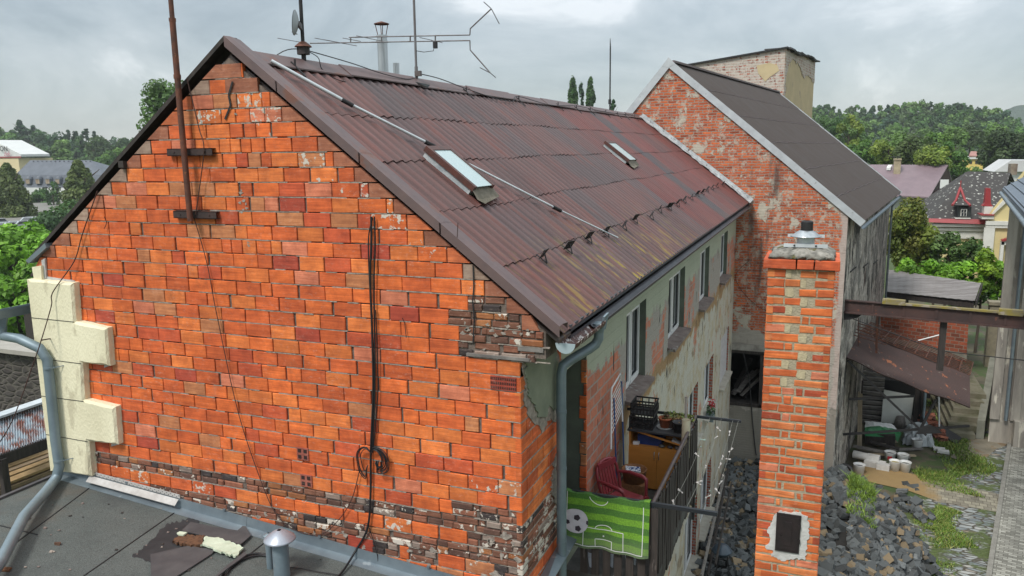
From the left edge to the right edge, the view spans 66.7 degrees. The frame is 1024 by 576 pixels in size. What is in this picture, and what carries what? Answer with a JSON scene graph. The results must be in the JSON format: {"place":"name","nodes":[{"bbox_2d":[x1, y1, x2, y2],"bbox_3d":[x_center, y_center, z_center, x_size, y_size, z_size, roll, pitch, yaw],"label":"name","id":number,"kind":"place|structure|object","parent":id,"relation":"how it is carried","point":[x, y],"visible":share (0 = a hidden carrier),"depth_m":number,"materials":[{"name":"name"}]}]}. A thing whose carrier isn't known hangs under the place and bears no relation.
{"place":"outdoors","nodes":[
{"label":"outdoors","id":0,"kind":"place"},
{"bbox_2d":[0,340,47,448],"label":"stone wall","id":1,"kind":"structure","parent":0,"point":[16,361],"depth_m":27.04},
{"bbox_2d":[18,160,108,194],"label":"slate roofed building","id":2,"kind":"structure","parent":0,"point":[36,174],"depth_m":221.36,"materials":[{"name":"grey stone"}]},
{"bbox_2d":[1,241,895,335],"bbox_3d":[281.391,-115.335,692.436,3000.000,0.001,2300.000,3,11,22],"label":"ground","id":3,"kind":"structure","parent":0,"point":[891,266],"depth_m":68.79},
{"bbox_2d":[0,274,29,334],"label":"walnut bush","id":4,"kind":"object","parent":3,"relation":"on","point":[13,293],"visible":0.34,"depth_m":46.97,"materials":[{"name":"green plant"}]},
{"bbox_2d":[0,221,50,280],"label":"walnut bush","id":5,"kind":"object","parent":3,"relation":"on","point":[13,248],"visible":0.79,"depth_m":57.93,"materials":[{"name":"green plant"}]},
{"bbox_2d":[0,140,52,172],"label":"cream hall","id":6,"kind":"structure","parent":3,"relation":"on","point":[12,152],"depth_m":249.66,"materials":[{"name":"white metal"}]},
{"bbox_2d":[0,398,52,494],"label":"lumber shed","id":7,"kind":"structure","parent":3,"relation":"on","point":[24,436],"depth_m":17.41,"materials":[{"name":"wood"}]},
{"bbox_2d":[9,231,48,280],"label":"walnut bush","id":8,"kind":"object","parent":3,"relation":"on","point":[33,241],"visible":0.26,"depth_m":50.96,"materials":[{"name":"green plant"}]},
{"bbox_2d":[3,200,62,220],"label":"parking place","id":9,"kind":"structure","parent":3,"relation":"on","point":[43,206],"depth_m":162.98,"materials":[{"name":"concrete"}]},
{"bbox_2d":[0,162,38,217],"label":"conical tree","id":10,"kind":"object","parent":9,"relation":"on","point":[16,199],"visible":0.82,"depth_m":139.97,"materials":[{"name":"green plant"}]},
{"bbox_2d":[39,181,61,204],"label":"tree","id":11,"kind":"object","parent":9,"relation":"on","point":[53,192],"visible":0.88,"depth_m":173.93,"materials":[{"name":"green plant"}]},
{"bbox_2d":[26,199,77,233],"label":"tree","id":12,"kind":"object","parent":9,"relation":"on","point":[49,220],"visible":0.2,"depth_m":104.28,"materials":[{"name":"green plant"}]},
{"bbox_2d":[52,159,98,216],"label":"conical tree","id":13,"kind":"object","parent":9,"relation":"on","point":[79,182],"visible":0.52,"depth_m":138.52,"materials":[{"name":"green plant"}]},
{"bbox_2d":[19,129,50,157],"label":"forest tree","id":14,"kind":"object","parent":3,"relation":"on","point":[39,136],"visible":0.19,"depth_m":348.12,"materials":[{"name":"green plant"}]},
{"bbox_2d":[50,139,74,159],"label":"forest tree","id":15,"kind":"object","parent":3,"relation":"on","point":[61,149],"visible":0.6,"depth_m":281.46,"materials":[{"name":"green plant"}]},
{"bbox_2d":[70,136,86,159],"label":"forest tree","id":16,"kind":"object","parent":3,"relation":"on","point":[77,152],"visible":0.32,"depth_m":331.09,"materials":[{"name":"green plant"}]},
{"bbox_2d":[78,135,111,161],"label":"forest tree","id":17,"kind":"object","parent":3,"relation":"on","point":[97,148],"visible":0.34,"depth_m":283.09,"materials":[{"name":"green plant"}]},
{"bbox_2d":[136,78,182,130],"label":"tall tree","id":18,"kind":"object","parent":3,"relation":"on","point":[159,94],"visible":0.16,"depth_m":84.59,"materials":[{"name":"green plant"}]},
{"bbox_2d":[0,472,576,575],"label":"flat roof annex","id":19,"kind":"object","parent":3,"relation":"on","point":[96,535],"visible":0.84,"depth_m":8.04,"materials":[{"name":"concrete"}]},
{"bbox_2d":[86,472,179,505],"bbox_3d":[-4.353,2.291,8.905,1.346,0.182,0.084,3,11,22],"label":"plaster bead","id":20,"kind":"object","parent":19,"relation":"on","point":[134,491],"visible":1,"depth_m":8.89,"materials":[{"name":"white concrete"}]},
{"bbox_2d":[132,518,198,562],"bbox_3d":[-3.529,2.613,8.109,0.467,0.043,0.907,0,10,6],"label":"felt patch","id":21,"kind":"object","parent":19,"relation":"on","point":[154,545],"visible":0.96,"depth_m":8.05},
{"bbox_2d":[150,546,214,575],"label":"felt sheet","id":22,"kind":"object","parent":19,"relation":"on","point":[177,561],"visible":1,"depth_m":7.70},
{"bbox_2d":[172,534,204,546],"bbox_3d":[-3.336,2.614,8.046,0.322,0.060,0.225,-1,10,-1],"label":"fibre mat","id":23,"kind":"object","parent":19,"relation":"on","point":[191,540],"visible":0.99,"depth_m":8.01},
{"bbox_2d":[182,522,250,544],"bbox_3d":[-3.108,2.577,8.268,0.765,0.071,0.325,2,11,18],"label":"felt sheet","id":24,"kind":"object","parent":19,"relation":"on","point":[241,535],"visible":1,"depth_m":8.21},
{"bbox_2d":[200,536,243,557],"bbox_3d":[-2.967,2.639,7.946,0.525,0.070,0.230,3,11,22],"label":"foam sheet","id":25,"kind":"object","parent":19,"relation":"on","point":[222,545],"visible":1,"depth_m":7.94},
{"bbox_2d":[263,528,295,575],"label":"roof vent","id":26,"kind":"object","parent":19,"relation":"on","point":[279,541],"visible":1,"depth_m":7.46,"materials":[{"name":"silver"}]},
{"bbox_2d":[0,36,752,575],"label":"brick house","id":27,"kind":"structure","parent":3,"relation":"on","point":[532,328],"depth_m":8.10,"materials":[{"name":"brick"}]},
{"bbox_2d":[0,191,97,441],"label":"wire","id":28,"kind":"object","parent":27,"relation":"attached to","point":[49,314],"visible":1,"depth_m":8.77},
{"bbox_2d":[167,0,219,220],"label":"steel pole","id":29,"kind":"object","parent":27,"relation":"attached to","point":[183,151],"visible":1,"depth_m":7.73,"materials":[{"name":"metal"}]},
{"bbox_2d":[194,219,358,535],"bbox_3d":[-2.374,0.935,7.893,1.854,3.284,0.009,3,11,22],"label":"cable","id":30,"kind":"object","parent":29,"relation":"hanging from","point":[239,415],"visible":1,"depth_m":8.08,"materials":[{"name":"rubber"}]},
{"bbox_2d":[295,0,311,60],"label":"antenna mast","id":31,"kind":"object","parent":27,"relation":"on","point":[302,46],"visible":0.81,"depth_m":8.52,"materials":[{"name":"black metal"}]},
{"bbox_2d":[338,217,373,575],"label":"cable","id":32,"kind":"object","parent":27,"relation":"attached to","point":[372,349],"visible":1,"depth_m":7.47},
{"bbox_2d":[356,447,388,478],"bbox_3d":[-1.359,1.711,7.589,0.371,0.351,0.037,3,11,22],"label":"cable coil","id":33,"kind":"object","parent":32,"relation":"attached to","point":[379,451],"visible":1,"depth_m":7.56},
{"bbox_2d":[372,217,375,447],"bbox_3d":[-1.314,0.460,7.375,0.151,2.273,0.014,3,11,22],"label":"cable","id":34,"kind":"object","parent":27,"relation":"attached to","point":[374,328],"visible":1,"depth_m":7.34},
{"bbox_2d":[374,21,388,71],"bbox_3d":[-1.909,-3.134,11.573,0.225,1.600,0.225,3,11,22],"label":"flue pipe","id":35,"kind":"object","parent":27,"relation":"on","point":[382,49],"visible":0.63,"depth_m":11.46,"materials":[{"name":"silver metal"}]},
{"bbox_2d":[278,0,499,87],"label":"television antenna","id":36,"kind":"object","parent":27,"relation":"on","point":[417,73],"visible":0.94,"depth_m":10.81,"materials":[{"name":"black metal"}]},
{"bbox_2d":[270,59,617,237],"bbox_3d":[-0.481,-1.473,9.043,4.416,2.110,0.148,-7,12,-29],"label":"telescopic pole","id":37,"kind":"object","parent":27,"relation":"on","point":[328,92],"visible":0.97,"depth_m":8.45,"materials":[{"name":"white metal"}]},
{"bbox_2d":[566,356,586,563],"bbox_3d":[0.425,1.899,8.768,0.600,2.400,1.100,3,11,22],"label":"balcony doorway","id":38,"kind":"structure","parent":27,"relation":"in","point":[574,387],"depth_m":9.06,"materials":[{"name":"green paint"}]},
{"bbox_2d":[566,488,650,558],"bbox_3d":[0.999,2.472,8.179,0.900,0.630,0.131,3,11,22],"label":"football cloth","id":39,"kind":"object","parent":27,"relation":"hanging from","point":[619,525],"visible":0.98,"depth_m":8.16,"materials":[{"name":"green fabric"}]},
{"bbox_2d":[610,373,624,476],"bbox_3d":[1.329,1.966,9.861,0.101,1.666,0.606,3,11,22],"label":"drying rack","id":40,"kind":"object","parent":27,"relation":"on","point":[614,403],"visible":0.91,"depth_m":9.80,"materials":[{"name":"white plastic"}]},
{"bbox_2d":[595,456,649,524],"bbox_3d":[1.328,2.487,9.393,0.569,0.780,0.542,9,14,43],"label":"plastic chair","id":41,"kind":"object","parent":27,"relation":"on","point":[607,463],"visible":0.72,"depth_m":9.46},
{"bbox_2d":[621,463,647,495],"bbox_3d":[1.561,2.542,9.956,0.330,0.490,0.330,3,11,22],"label":"basket","id":42,"kind":"object","parent":27,"relation":"on","point":[632,483],"visible":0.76,"depth_m":9.83,"materials":[{"name":"wicker"}]},
{"bbox_2d":[625,299,654,405],"bbox_3d":[1.797,0.886,11.293,0.300,1.280,1.391,3,11,22],"label":"window","id":43,"kind":"structure","parent":27,"relation":"in","point":[637,383],"depth_m":11.70,"materials":[{"name":"green paint"}]},
{"bbox_2d":[627,418,693,489],"bbox_3d":[1.997,2.258,10.502,0.797,0.807,0.504,3,11,22],"label":"cabinet","id":44,"kind":"object","parent":27,"relation":"on","point":[656,461],"visible":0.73,"depth_m":10.33,"materials":[{"name":"brown wood"}]},
{"bbox_2d":[629,411,657,430],"bbox_3d":[1.775,1.769,10.495,0.320,0.170,0.340,3,11,22],"label":"plastic crate","id":45,"kind":"object","parent":44,"relation":"on","point":[642,423],"visible":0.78,"depth_m":10.39,"materials":[{"name":"black plastic"}]},
{"bbox_2d":[630,395,658,416],"bbox_3d":[1.795,1.596,10.521,0.320,0.160,0.340,3,11,22],"label":"plastic crate","id":46,"kind":"object","parent":45,"relation":"on","point":[636,408],"visible":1,"depth_m":10.46,"materials":[{"name":"black plastic"}]},
{"bbox_2d":[638,433,665,445],"bbox_3d":[1.892,2.011,10.524,0.320,0.130,0.300,3,11,22],"label":"storage box","id":47,"kind":"object","parent":44,"relation":"in","point":[645,439],"visible":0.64,"depth_m":10.39,"materials":[{"name":"blue plastic"}]},
{"bbox_2d":[667,266,690,351],"bbox_3d":[3.024,0.337,14.306,0.300,1.280,1.779,3,11,22],"label":"window","id":48,"kind":"structure","parent":27,"relation":"in","point":[677,333],"depth_m":14.78,"materials":[{"name":"white paint"}]},
{"bbox_2d":[684,495,701,575],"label":"window","id":49,"kind":"structure","parent":27,"relation":"in","point":[690,557],"depth_m":18.27,"materials":[{"name":"plastic"}]},
{"bbox_2d":[688,382,702,448],"bbox_3d":[3.912,2.818,16.894,0.300,1.290,1.487,3,11,22],"label":"window","id":50,"kind":"structure","parent":27,"relation":"in","point":[693,398],"depth_m":17.45,"materials":[{"name":"plastic"}]},
{"bbox_2d":[698,246,713,312],"bbox_3d":[4.307,-0.237,17.456,0.300,1.280,1.567,3,11,22],"label":"window","id":51,"kind":"structure","parent":27,"relation":"in","point":[705,301],"depth_m":18.01,"materials":[{"name":"green paint"}]},
{"bbox_2d":[699,458,714,541],"bbox_3d":[4.897,5.290,19.725,0.300,1.510,1.947,3,11,22],"label":"window","id":52,"kind":"structure","parent":27,"relation":"in","point":[705,487],"depth_m":20.22,"materials":[{"name":"glass"}]},
{"bbox_2d":[703,353,717,422],"bbox_3d":[4.813,2.415,19.107,0.300,1.290,1.731,3,11,22],"label":"window","id":53,"kind":"structure","parent":27,"relation":"in","point":[708,371],"depth_m":19.76,"materials":[{"name":"plastic"}]},
{"bbox_2d":[700,474,724,575],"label":"leaning board","id":54,"kind":"object","parent":27,"relation":"attached to","point":[710,535],"visible":1,"depth_m":16.68,"materials":[{"name":"grey wood"}]},
{"bbox_2d":[706,467,728,575],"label":"leaning board","id":55,"kind":"object","parent":27,"relation":"attached to","point":[716,527],"visible":1,"depth_m":18.93,"materials":[{"name":"grey wood"}]},
{"bbox_2d":[719,231,731,285],"bbox_3d":[5.631,-0.829,20.708,0.300,1.280,1.562,3,11,22],"label":"window","id":56,"kind":"structure","parent":27,"relation":"in","point":[724,278],"depth_m":21.29,"materials":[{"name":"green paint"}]},
{"bbox_2d":[719,326,731,391],"bbox_3d":[6.006,1.956,22.047,0.300,1.440,2.012,3,11,22],"label":"window","id":57,"kind":"structure","parent":27,"relation":"in","point":[725,374],"depth_m":22.25,"materials":[{"name":"paint"}]},
{"bbox_2d":[689,46,819,117],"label":"brick tower","id":58,"kind":"structure","parent":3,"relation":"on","point":[787,72],"depth_m":37.97,"materials":[{"name":"brick"}]},
{"bbox_2d":[626,57,901,470],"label":"old brick building","id":59,"kind":"structure","parent":3,"relation":"on","point":[784,162],"depth_m":23.38,"materials":[{"name":"red brick"}]},
{"bbox_2d":[843,316,973,435],"bbox_3d":[13.711,2.438,26.773,3.809,3.686,7.631,5,12,30],"label":"rusty canopy","id":60,"kind":"object","parent":59,"relation":"attached to","point":[876,354],"visible":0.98,"depth_m":25.50,"materials":[{"name":"brown metal"}]},
{"bbox_2d":[844,298,1023,370],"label":"steel beam","id":61,"kind":"structure","parent":59,"relation":"attached to","point":[945,315],"depth_m":21.64,"materials":[{"name":"black metal"}]},
{"bbox_2d":[754,244,839,575],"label":"brick chimney","id":62,"kind":"object","parent":3,"relation":"on","point":[799,309],"visible":0.99,"depth_m":6.26,"materials":[{"name":"brick"}]},
{"bbox_2d":[775,512,800,553],"bbox_3d":[2.280,2.028,6.427,0.193,0.335,0.040,3,11,22],"label":"soot door","id":63,"kind":"structure","parent":62,"relation":"in","point":[788,526],"depth_m":6.42,"materials":[{"name":"metal"}]},
{"bbox_2d":[784,220,827,247],"bbox_3d":[2.344,-0.430,6.194,0.325,0.210,0.236,3,11,22],"label":"chimney flue","id":64,"kind":"object","parent":62,"relation":"on","point":[806,235],"visible":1,"depth_m":6.14,"materials":[{"name":"white metal"}]},
{"bbox_2d":[819,115,843,135],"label":"broadleaf tree","id":65,"kind":"object","parent":3,"relation":"on","point":[831,128],"visible":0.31,"depth_m":158.85,"materials":[{"name":"green plant"}]},
{"bbox_2d":[834,114,864,148],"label":"broadleaf tree","id":66,"kind":"object","parent":3,"relation":"on","point":[853,129],"visible":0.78,"depth_m":140.45,"materials":[{"name":"green plant"}]},
{"bbox_2d":[848,139,881,164],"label":"broadleaf tree","id":67,"kind":"object","parent":3,"relation":"on","point":[862,149],"visible":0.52,"depth_m":112.37,"materials":[{"name":"green plant"}]},
{"bbox_2d":[869,139,910,164],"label":"broadleaf tree","id":68,"kind":"object","parent":3,"relation":"on","point":[882,149],"visible":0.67,"depth_m":104.82,"materials":[{"name":"green plant"}]},
{"bbox_2d":[870,157,951,214],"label":"purple roofed house","id":69,"kind":"structure","parent":3,"relation":"on","point":[923,182],"depth_m":89.07,"materials":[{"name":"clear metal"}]},
{"bbox_2d":[891,133,942,164],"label":"broadleaf tree","id":70,"kind":"object","parent":3,"relation":"on","point":[906,148],"visible":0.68,"depth_m":101.82,"materials":[{"name":"green plant"}]},
{"bbox_2d":[845,284,1006,496],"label":"yard","id":71,"kind":"structure","parent":3,"relation":"on","point":[926,457],"depth_m":27.96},
{"bbox_2d":[699,462,931,575],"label":"rubble","id":72,"kind":"object","parent":71,"relation":"on","point":[842,540],"visible":0.03,"depth_m":19.43,"materials":[{"name":"stone"}]},
{"bbox_2d":[691,456,947,575],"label":"loose stones","id":73,"kind":"object","parent":72,"relation":"on","point":[830,560],"visible":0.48,"depth_m":19.80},
{"bbox_2d":[711,543,731,575],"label":"kettle grill","id":74,"kind":"object","parent":73,"relation":"on","point":[725,550],"visible":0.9,"depth_m":17.35,"materials":[{"name":"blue metal"}]},
{"bbox_2d":[840,469,879,528],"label":"weeds","id":75,"kind":"object","parent":73,"relation":"on","point":[855,481],"visible":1,"depth_m":21.48,"materials":[{"name":"green plant"}]},
{"bbox_2d":[864,423,895,445],"bbox_3d":[13.392,5.359,28.367,0.967,0.420,1.100,3,11,22],"label":"crate stack","id":76,"kind":"object","parent":71,"relation":"on","point":[888,439],"visible":0.5,"depth_m":27.83,"materials":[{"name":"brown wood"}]},
{"bbox_2d":[864,421,900,441],"bbox_3d":[13.418,5.132,28.183,1.240,0.330,1.411,3,11,22],"label":"plastic sack","id":77,"kind":"object","parent":76,"relation":"on","point":[873,426],"visible":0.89,"depth_m":28.14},
{"bbox_2d":[861,366,923,424],"bbox_3d":[14.609,3.829,30.358,2.505,2.708,2.360,3,11,22],"label":"lean to","id":78,"kind":"object","parent":71,"relation":"on","point":[881,410],"visible":0.52,"depth_m":29.52,"materials":[{"name":"black"}]},
{"bbox_2d":[893,257,927,302],"bbox_3d":[20.315,0.997,40.293,1.944,5.280,2.019,-9,13,-40],"label":"hedge bush","id":79,"kind":"object","parent":71,"relation":"on","point":[908,264],"visible":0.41,"depth_m":39.68,"materials":[{"name":"green plant"}]},
{"bbox_2d":[887,196,942,293],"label":"round tree","id":80,"kind":"object","parent":71,"relation":"on","point":[912,235],"visible":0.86,"depth_m":44.27,"materials":[{"name":"green plant"}]},
{"bbox_2d":[901,422,934,447],"bbox_3d":[14.759,5.217,28.299,1.131,0.677,1.445,3,11,22],"label":"tarpaulin","id":81,"kind":"object","parent":71,"relation":"on","point":[907,436],"visible":0.51,"depth_m":27.87,"materials":[{"name":"silver plastic"}]},
{"bbox_2d":[880,270,982,397],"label":"grey roofed shed","id":82,"kind":"structure","parent":71,"relation":"on","point":[927,288],"depth_m":35.23,"materials":[{"name":"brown wood"}]},
{"bbox_2d":[918,258,957,304],"bbox_3d":[21.559,1.048,40.118,2.132,5.207,2.280,3,11,22],"label":"hedge bush","id":83,"kind":"object","parent":71,"relation":"on","point":[931,267],"visible":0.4,"depth_m":39.23,"materials":[{"name":"green plant"}]},
{"bbox_2d":[896,496,995,575],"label":"cobbles","id":84,"kind":"object","parent":71,"relation":"on","point":[977,524],"visible":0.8,"depth_m":21.20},
{"bbox_2d":[927,231,968,305],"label":"tree","id":85,"kind":"object","parent":71,"relation":"on","point":[948,240],"visible":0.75,"depth_m":43.20,"materials":[{"name":"green plant"}]},
{"bbox_2d":[910,398,998,575],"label":"grass","id":86,"kind":"structure","parent":71,"relation":"on","point":[942,522],"depth_m":24.86,"materials":[{"name":"green plant"}]},
{"bbox_2d":[930,364,985,439],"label":"stone steps","id":87,"kind":"structure","parent":71,"relation":"on","point":[952,413],"depth_m":29.55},
{"bbox_2d":[947,260,985,281],"bbox_3d":[22.782,1.081,40.005,1.934,5.149,2.201,-7,12,-31],"label":"hedge bush","id":88,"kind":"object","parent":71,"relation":"on","point":[967,268],"visible":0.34,"depth_m":39.06,"materials":[{"name":"green plant"}]},
{"bbox_2d":[954,236,983,268],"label":"tree","id":89,"kind":"object","parent":71,"relation":"on","point":[972,247],"visible":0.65,"depth_m":41.90,"materials":[{"name":"green plant"}]},
{"bbox_2d":[951,439,1005,463],"bbox_3d":[16.532,5.686,27.451,1.158,0.001,3.622,9,14,43],"label":"concrete apron","id":90,"kind":"object","parent":71,"relation":"on","point":[985,447],"visible":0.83,"depth_m":27.61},
{"bbox_2d":[954,446,1006,493],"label":"cobbles","id":91,"kind":"object","parent":71,"relation":"on","point":[991,482],"visible":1,"depth_m":25.05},
{"bbox_2d":[962,246,1003,352],"bbox_3d":[23.957,0.743,39.897,1.814,5.819,1.937,-4,10,-17],"label":"hedge bush","id":92,"kind":"object","parent":71,"relation":"on","point":[984,259],"visible":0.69,"depth_m":39.17,"materials":[{"name":"green plant"}]},
{"bbox_2d":[976,357,994,438],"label":"garden wall","id":93,"kind":"structure","parent":71,"relation":"on","point":[982,417],"depth_m":29.64,"materials":[{"name":"grey concrete"}]},
{"bbox_2d":[983,300,1000,366],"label":"gate pillar","id":94,"kind":"structure","parent":71,"relation":"on","point":[990,341],"depth_m":37.32,"materials":[{"name":"concrete"}]},
{"bbox_2d":[986,442,1010,575],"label":"kerb","id":95,"kind":"structure","parent":71,"relation":"on","point":[989,571],"depth_m":22.39,"materials":[{"name":"concrete"}]},
{"bbox_2d":[913,144,952,169],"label":"broadleaf tree","id":96,"kind":"object","parent":3,"relation":"on","point":[928,156],"visible":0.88,"depth_m":90.25,"materials":[{"name":"green plant"}]},
{"bbox_2d":[924,131,957,159],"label":"broadleaf tree","id":97,"kind":"object","parent":3,"relation":"on","point":[941,138],"visible":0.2,"depth_m":107.10,"materials":[{"name":"green plant"}]},
{"bbox_2d":[937,141,970,173],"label":"broadleaf tree","id":98,"kind":"object","parent":3,"relation":"on","point":[957,164],"visible":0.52,"depth_m":95.02,"materials":[{"name":"green plant"}]},
{"bbox_2d":[943,125,969,148],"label":"broadleaf tree","id":99,"kind":"object","parent":3,"relation":"on","point":[960,135],"visible":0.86,"depth_m":168.47,"materials":[{"name":"green plant"}]},
{"bbox_2d":[917,163,1023,277],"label":"yellow villa","id":100,"kind":"object","parent":3,"relation":"on","point":[968,204],"visible":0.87,"depth_m":55.46,"materials":[{"name":"stone"}]},
{"bbox_2d":[961,123,985,155],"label":"broadleaf tree","id":101,"kind":"object","parent":3,"relation":"on","point":[974,140],"visible":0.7,"depth_m":171.16,"materials":[{"name":"green plant"}]},
{"bbox_2d":[976,127,1023,171],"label":"broadleaf tree","id":102,"kind":"object","parent":3,"relation":"on","point":[1002,143],"visible":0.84,"depth_m":118.13,"materials":[{"name":"green plant"}]},
{"bbox_2d":[988,176,1023,447],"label":"plastered building","id":103,"kind":"structure","parent":3,"relation":"on","point":[1006,417],"depth_m":27.31,"materials":[{"name":"paint"}]},
{"bbox_2d":[992,445,1023,575],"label":"paved lane","id":104,"kind":"structure","parent":3,"relation":"on","point":[1009,557],"depth_m":21.95,"materials":[{"name":"stone"}]},
{"bbox_2d":[0,0,1023,143],"label":"sky","id":105,"kind":"structure","parent":0,"point":[71,65],"materials":[{"name":"grey"}]},
{"bbox_2d":[822,116,1000,179],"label":"hill","id":106,"kind":"structure","parent":0,"point":[930,127],"depth_m":316.95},
{"bbox_2d":[812,99,1023,175],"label":"forest","id":107,"kind":"object","parent":106,"relation":"on","point":[906,114],"visible":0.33,"depth_m":341.15,"materials":[{"name":"green plant"}]},
{"bbox_2d":[853,461,998,511],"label":"dirt path","id":108,"kind":"structure","parent":0,"point":[989,501],"depth_m":24.19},
{"bbox_2d":[983,159,1023,180],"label":"white roofed building","id":109,"kind":"structure","parent":0,"point":[999,165],"depth_m":73.61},
{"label":"lumber board","id":110,"kind":"object","parent":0,"visible":0},
{"bbox_2d":[0,474,50,495],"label":"lumber board","id":111,"kind":"object","parent":110,"relation":"on","point":[26,484],"visible":0.11,"depth_m":17.69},
{"bbox_2d":[0,469,51,493],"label":"lumber board","id":112,"kind":"object","parent":111,"relation":"on","point":[22,482],"depth_m":17.79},
{"bbox_2d":[10,462,49,483],"bbox_3d":[-11.271,4.327,17.506,0.226,0.070,5.106,4,11,24],"label":"lumber board","id":113,"kind":"object","parent":112,"relation":"on","point":[29,473],"visible":0.33,"depth_m":17.86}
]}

